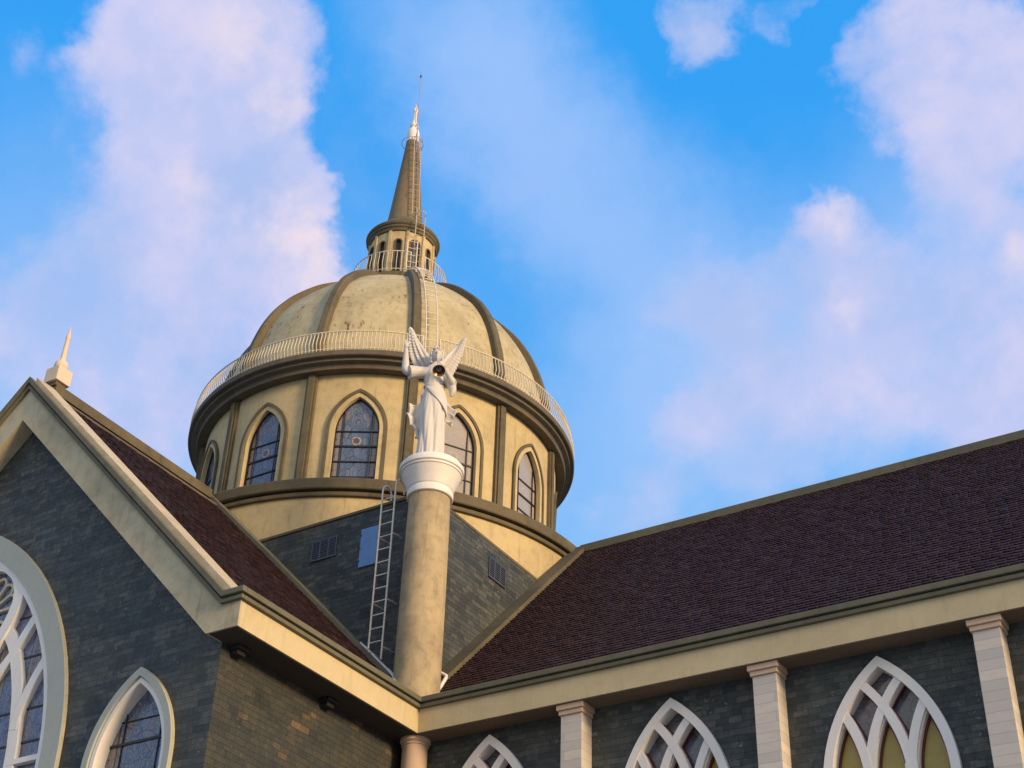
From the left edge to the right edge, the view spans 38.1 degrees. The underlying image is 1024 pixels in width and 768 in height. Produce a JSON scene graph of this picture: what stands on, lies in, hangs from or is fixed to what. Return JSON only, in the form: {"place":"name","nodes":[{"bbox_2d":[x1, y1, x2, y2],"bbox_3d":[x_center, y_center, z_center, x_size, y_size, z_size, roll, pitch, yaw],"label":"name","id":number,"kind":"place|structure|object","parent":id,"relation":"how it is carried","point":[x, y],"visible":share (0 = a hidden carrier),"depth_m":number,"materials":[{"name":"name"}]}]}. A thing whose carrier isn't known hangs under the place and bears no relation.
{"place":"outdoors","nodes":[
{"label":"outdoors","id":0,"kind":"place"},
{"bbox_2d":[0,0,1023,546],"label":"sky","id":1,"kind":"structure","parent":0,"point":[744,250],"materials":[{"name":"blue"}]},
{"label":"ground","id":2,"kind":"structure","parent":0,"visible":0},
{"bbox_2d":[0,105,1023,767],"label":"church","id":3,"kind":"structure","parent":2,"relation":"on","point":[158,609],"depth_m":28.03,"materials":[{"name":"stone"}]},
{"bbox_2d":[0,536,67,767],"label":"great window","id":4,"kind":"structure","parent":3,"relation":"in","point":[33,648],"depth_m":27.17,"materials":[{"name":"white stone"}]},
{"bbox_2d":[80,667,174,767],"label":"gable window","id":5,"kind":"structure","parent":3,"relation":"in","point":[136,729],"depth_m":25.12,"materials":[{"name":"blue glass"}]},
{"bbox_2d":[199,439,218,493],"bbox_3d":[-8.056,2.759,39.241,0.282,2.970,1.554,19,-38,-22],"label":"drum window","id":6,"kind":"structure","parent":3,"relation":"in","point":[208,472],"depth_m":39.88,"materials":[{"name":"beige paint"}]},
{"bbox_2d":[233,402,287,487],"bbox_3d":[-6.317,1.758,37.711,1.554,2.970,0.282,-18,-40,26],"label":"drum window","id":7,"kind":"structure","parent":3,"relation":"in","point":[262,451],"depth_m":37.86,"materials":[{"name":"blue glass"}]},
{"bbox_2d":[320,389,387,479],"bbox_3d":[-3.898,1.412,37.084,1.554,2.970,0.282,1,-35,2],"label":"drum window","id":8,"kind":"structure","parent":3,"relation":"in","point":[355,440],"depth_m":37.15,"materials":[{"name":"blue glass"}]},
{"bbox_2d":[360,642,394,679],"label":"conduit pipes","id":9,"kind":"object","parent":3,"relation":"attached to","point":[380,662],"visible":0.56,"depth_m":29.79,"materials":[{"name":"grey metal"}]},
{"bbox_2d":[367,479,404,659],"bbox_3d":[-2.605,3.879,31.112,0.425,4.280,0.361,-18,-40,26],"label":"ladder","id":10,"kind":"object","parent":3,"relation":"attached to","point":[387,572],"depth_m":30.97,"materials":[{"name":"grey metal"}]},
{"bbox_2d":[402,136,423,215],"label":"spire ladder","id":11,"kind":"object","parent":3,"relation":"attached to","point":[420,142],"visible":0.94,"depth_m":48.33,"materials":[{"name":"metal"}]},
{"bbox_2d":[416,75,421,150],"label":"lightning rod","id":12,"kind":"object","parent":3,"relation":"on","point":[418,111],"visible":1,"depth_m":50.19,"materials":[{"name":"metal"}]},
{"bbox_2d":[412,208,426,275],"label":"lantern ladder","id":13,"kind":"object","parent":3,"relation":"on","point":[420,236],"visible":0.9,"depth_m":45.70,"materials":[{"name":"metal"}]},
{"bbox_2d":[405,240,437,355],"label":"dome ladder","id":14,"kind":"object","parent":3,"relation":"on","point":[419,269],"visible":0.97,"depth_m":40.61,"materials":[{"name":"grey metal"}]},
{"bbox_2d":[393,451,463,696],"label":"corner column","id":15,"kind":"structure","parent":3,"relation":"on","point":[432,480],"depth_m":30.19,"materials":[{"name":"paint"}]},
{"bbox_2d":[402,327,466,452],"bbox_3d":[-1.895,0.109,33.050,1.267,3.882,1.390,-9,-36,15],"label":"angel statue","id":16,"kind":"object","parent":15,"relation":"on","point":[431,413],"visible":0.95,"depth_m":32.92,"materials":[{"name":"white stone"}]},
{"bbox_2d":[440,671,447,689],"bbox_3d":[-1.422,5.906,29.309,0.257,0.923,0.749,0,-35,2],"label":"drain pipe","id":17,"kind":"object","parent":3,"relation":"attached to","point":[445,676],"visible":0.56,"depth_m":29.50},
{"bbox_2d":[444,404,483,498],"bbox_3d":[-1.447,1.812,37.528,1.554,2.970,0.282,19,-38,-22],"label":"drum window","id":18,"kind":"structure","parent":3,"relation":"in","point":[463,441],"depth_m":37.85,"materials":[{"name":"grey glass"}]},
{"bbox_2d":[462,734,522,767],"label":"tracery window","id":19,"kind":"structure","parent":3,"relation":"in","point":[491,753],"depth_m":27.37,"materials":[{"name":"white stone"}]},
{"bbox_2d":[511,443,543,523],"bbox_3d":[0.380,2.852,38.923,0.282,2.970,1.554,-18,-40,26],"label":"drum window","id":20,"kind":"structure","parent":3,"relation":"in","point":[527,488],"depth_m":39.21,"materials":[{"name":"grey glass"}]},
{"bbox_2d":[553,492,556,530],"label":"drum window","id":21,"kind":"structure","parent":3,"relation":"in","point":[555,494],"depth_m":41.08,"materials":[{"name":"beige paint"}]},
{"bbox_2d":[625,698,729,767],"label":"tracery window","id":22,"kind":"structure","parent":3,"relation":"in","point":[674,737],"depth_m":25.49,"materials":[{"name":"white stone"}]},
{"bbox_2d":[824,656,962,767],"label":"tracery window","id":23,"kind":"structure","parent":3,"relation":"in","point":[885,719],"depth_m":23.65,"materials":[{"name":"white stone"}]}
]}

